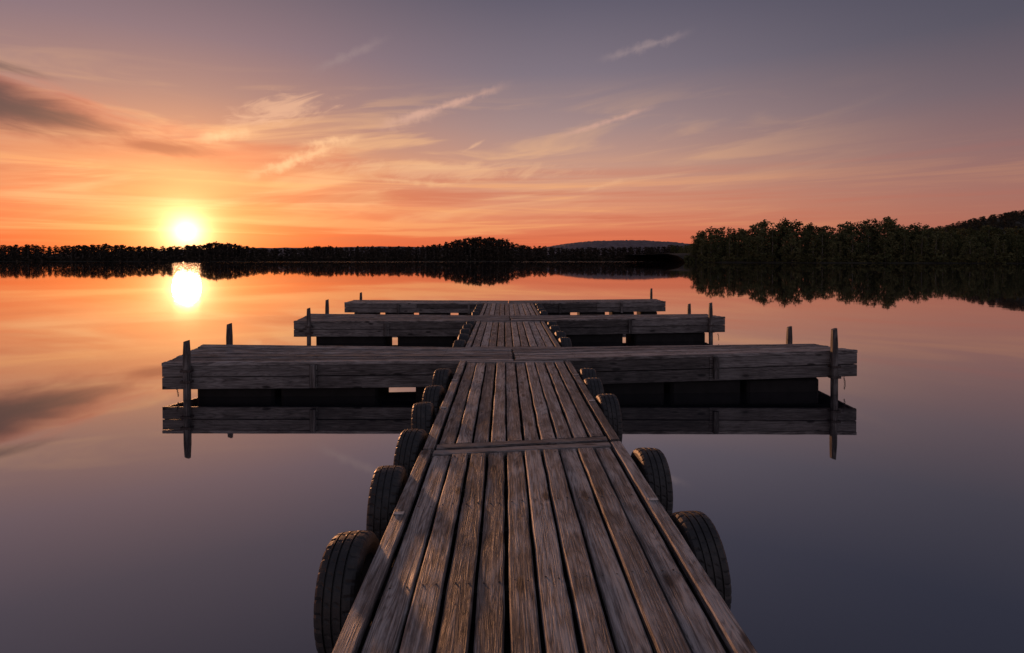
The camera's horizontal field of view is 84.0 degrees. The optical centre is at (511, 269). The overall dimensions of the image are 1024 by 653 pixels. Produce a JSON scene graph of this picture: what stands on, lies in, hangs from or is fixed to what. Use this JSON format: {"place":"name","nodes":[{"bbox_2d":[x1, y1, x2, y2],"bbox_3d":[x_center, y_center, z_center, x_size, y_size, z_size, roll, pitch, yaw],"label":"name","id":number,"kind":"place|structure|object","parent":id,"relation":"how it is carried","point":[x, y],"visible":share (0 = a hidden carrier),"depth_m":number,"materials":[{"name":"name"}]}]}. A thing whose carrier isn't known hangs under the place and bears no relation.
{"place":"outdoors","nodes":[
{"label":"outdoors","id":0,"kind":"place"},
{"bbox_2d":[59,246,450,254],"bbox_3d":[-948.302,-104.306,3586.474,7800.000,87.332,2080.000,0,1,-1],"label":"hill","id":1,"kind":"structure","parent":0,"point":[279,249],"depth_m":3379.19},
{"bbox_2d":[0,261,1023,652],"bbox_3d":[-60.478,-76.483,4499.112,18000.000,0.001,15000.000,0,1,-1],"label":"lake water","id":2,"kind":"structure","parent":0,"point":[876,505],"depth_m":6.11,"materials":[{"name":"liquid"}]},
{"bbox_2d":[162,288,857,652],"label":"wooden dock","id":3,"kind":"object","parent":2,"relation":"in","point":[530,514],"visible":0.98,"depth_m":4.25,"materials":[{"name":"brown wood"}]},
{"bbox_2d":[313,530,379,652],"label":"tire","id":4,"kind":"object","parent":3,"relation":"attached to","point":[347,559],"visible":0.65,"depth_m":2.77,"materials":[{"name":"rubber"}]},
{"bbox_2d":[366,465,406,541],"bbox_3d":[-0.865,1.706,3.989,0.211,0.630,0.630,0,-2,-4],"label":"tire","id":5,"kind":"object","parent":3,"relation":"attached to","point":[388,484],"visible":0.52,"depth_m":3.76,"materials":[{"name":"rubber"}]},
{"bbox_2d":[393,429,427,480],"bbox_3d":[-0.861,1.695,4.909,0.207,0.617,0.617,1,-7,3],"label":"tire","id":6,"kind":"object","parent":3,"relation":"attached to","point":[410,445],"visible":0.42,"depth_m":4.71,"materials":[{"name":"rubber"}]},
{"bbox_2d":[411,402,435,434],"bbox_3d":[-0.891,1.674,5.809,0.211,0.630,0.630,-5,18,-4],"label":"tire","id":7,"kind":"object","parent":3,"relation":"attached to","point":[423,416],"visible":0.44,"depth_m":5.61,"materials":[{"name":"rubber"}]},
{"bbox_2d":[422,385,445,416],"bbox_3d":[-0.895,1.655,6.609,0.205,0.611,0.611,-3,-41,3],"label":"tire","id":8,"kind":"object","parent":3,"relation":"attached to","point":[435,395],"visible":0.38,"depth_m":6.44,"materials":[{"name":"rubber"}]},
{"bbox_2d":[432,368,452,392],"bbox_3d":[-0.911,1.638,7.588,0.211,0.630,0.630,-4,-13,3],"label":"tire","id":9,"kind":"object","parent":3,"relation":"attached to","point":[443,377],"visible":0.41,"depth_m":7.41,"materials":[{"name":"rubber"}]},
{"bbox_2d":[453,340,466,346],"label":"tire","id":10,"kind":"object","parent":3,"relation":"attached to","point":[459,343],"visible":0.27,"depth_m":10.04,"materials":[{"name":"rubber"}]},
{"bbox_2d":[458,333,468,342],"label":"tire","id":11,"kind":"object","parent":3,"relation":"attached to","point":[463,336],"visible":0.23,"depth_m":10.88,"materials":[{"name":"rubber"}]},
{"bbox_2d":[460,328,470,337],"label":"tire","id":12,"kind":"object","parent":3,"relation":"attached to","point":[465,330],"visible":0.2,"depth_m":11.75,"materials":[{"name":"rubber"}]},
{"bbox_2d":[463,324,472,332],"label":"tire","id":13,"kind":"object","parent":3,"relation":"attached to","point":[470,326],"visible":0.22,"depth_m":12.59,"materials":[{"name":"rubber"}]},
{"bbox_2d":[466,321,475,328],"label":"tire","id":14,"kind":"object","parent":3,"relation":"attached to","point":[473,323],"visible":0.2,"depth_m":13.25,"materials":[{"name":"rubber"}]},
{"bbox_2d":[539,311,547,314],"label":"tire","id":15,"kind":"object","parent":3,"relation":"attached to","point":[543,313],"visible":0.3,"depth_m":15.86,"materials":[{"name":"rubber"}]},
{"bbox_2d":[547,321,556,328],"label":"tire","id":16,"kind":"object","parent":3,"relation":"attached to","point":[550,323],"visible":0.23,"depth_m":13.16,"materials":[{"name":"rubber"}]},
{"bbox_2d":[550,325,559,335],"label":"tire","id":17,"kind":"object","parent":3,"relation":"attached to","point":[554,329],"visible":0.26,"depth_m":12.24,"materials":[{"name":"rubber"}]},
{"bbox_2d":[554,331,565,341],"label":"tire","id":18,"kind":"object","parent":3,"relation":"attached to","point":[558,335],"visible":0.27,"depth_m":11.26,"materials":[{"name":"rubber"}]},
{"bbox_2d":[558,337,571,346],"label":"tire","id":19,"kind":"object","parent":3,"relation":"attached to","point":[564,341],"visible":0.34,"depth_m":10.34,"materials":[{"name":"rubber"}]},
{"bbox_2d":[579,368,596,380],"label":"tire","id":20,"kind":"object","parent":3,"relation":"attached to","point":[584,373],"visible":0.26,"depth_m":7.48,"materials":[{"name":"rubber"}]},
{"bbox_2d":[583,378,603,399],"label":"tire","id":21,"kind":"object","parent":3,"relation":"attached to","point":[594,386],"visible":0.35,"depth_m":6.84,"materials":[{"name":"rubber"}]},
{"bbox_2d":[595,394,622,442],"bbox_3d":[1.029,1.663,6.144,0.211,0.630,0.630,0,-16,-2],"label":"tire","id":22,"kind":"object","parent":3,"relation":"attached to","point":[608,405],"visible":0.43,"depth_m":5.91,"materials":[{"name":"rubber"}]},
{"bbox_2d":[631,448,672,515],"bbox_3d":[1.053,1.689,4.375,0.205,0.611,0.611,2,43,-3],"label":"tire","id":23,"kind":"object","parent":3,"relation":"attached to","point":[652,465],"visible":0.49,"depth_m":4.16,"materials":[{"name":"rubber"}]},
{"bbox_2d":[670,511,731,608],"bbox_3d":[1.067,1.727,3.315,0.198,0.592,0.592,-2,22,-4],"label":"tire","id":24,"kind":"object","parent":3,"relation":"attached to","point":[699,532],"visible":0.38,"depth_m":3.12,"materials":[{"name":"rubber"}]},
{"bbox_2d":[0,251,1023,262],"bbox_3d":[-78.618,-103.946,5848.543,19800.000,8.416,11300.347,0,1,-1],"label":"shore ground","id":25,"kind":"structure","parent":0,"point":[676,257],"depth_m":410.78,"materials":[{"name":"black soil"}]},
{"bbox_2d":[0,236,679,260],"bbox_3d":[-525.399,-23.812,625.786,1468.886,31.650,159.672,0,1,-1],"label":"distant treeline","id":26,"kind":"object","parent":25,"relation":"on","point":[479,248],"visible":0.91,"depth_m":660.11,"materials":[{"name":"green plant"}]},
{"bbox_2d":[670,216,1023,262],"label":"forest","id":27,"kind":"object","parent":25,"relation":"on","point":[889,240],"visible":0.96,"depth_m":358.25,"materials":[{"name":"green plant"}]},
{"bbox_2d":[0,0,1023,253],"label":"sky","id":28,"kind":"structure","parent":0,"point":[148,123],"materials":[{"name":"orange"}]},
{"bbox_2d":[517,240,695,254],"bbox_3d":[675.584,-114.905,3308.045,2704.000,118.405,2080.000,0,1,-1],"label":"hill","id":29,"kind":"structure","parent":0,"point":[615,244],"depth_m":3009.25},
{"bbox_2d":[942,216,1023,244],"bbox_3d":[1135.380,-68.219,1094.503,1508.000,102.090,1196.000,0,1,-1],"label":"hill","id":30,"kind":"structure","parent":0,"point":[1021,223],"depth_m":1012.25,"materials":[{"name":"plant"}]},
{"bbox_2d":[873,210,1023,251],"bbox_3d":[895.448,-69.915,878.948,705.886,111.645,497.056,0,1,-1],"label":"hillside forest","id":31,"kind":"object","parent":30,"relation":"on","point":[975,224],"visible":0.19,"depth_m":1042.43,"materials":[{"name":"green plant"}]}
]}

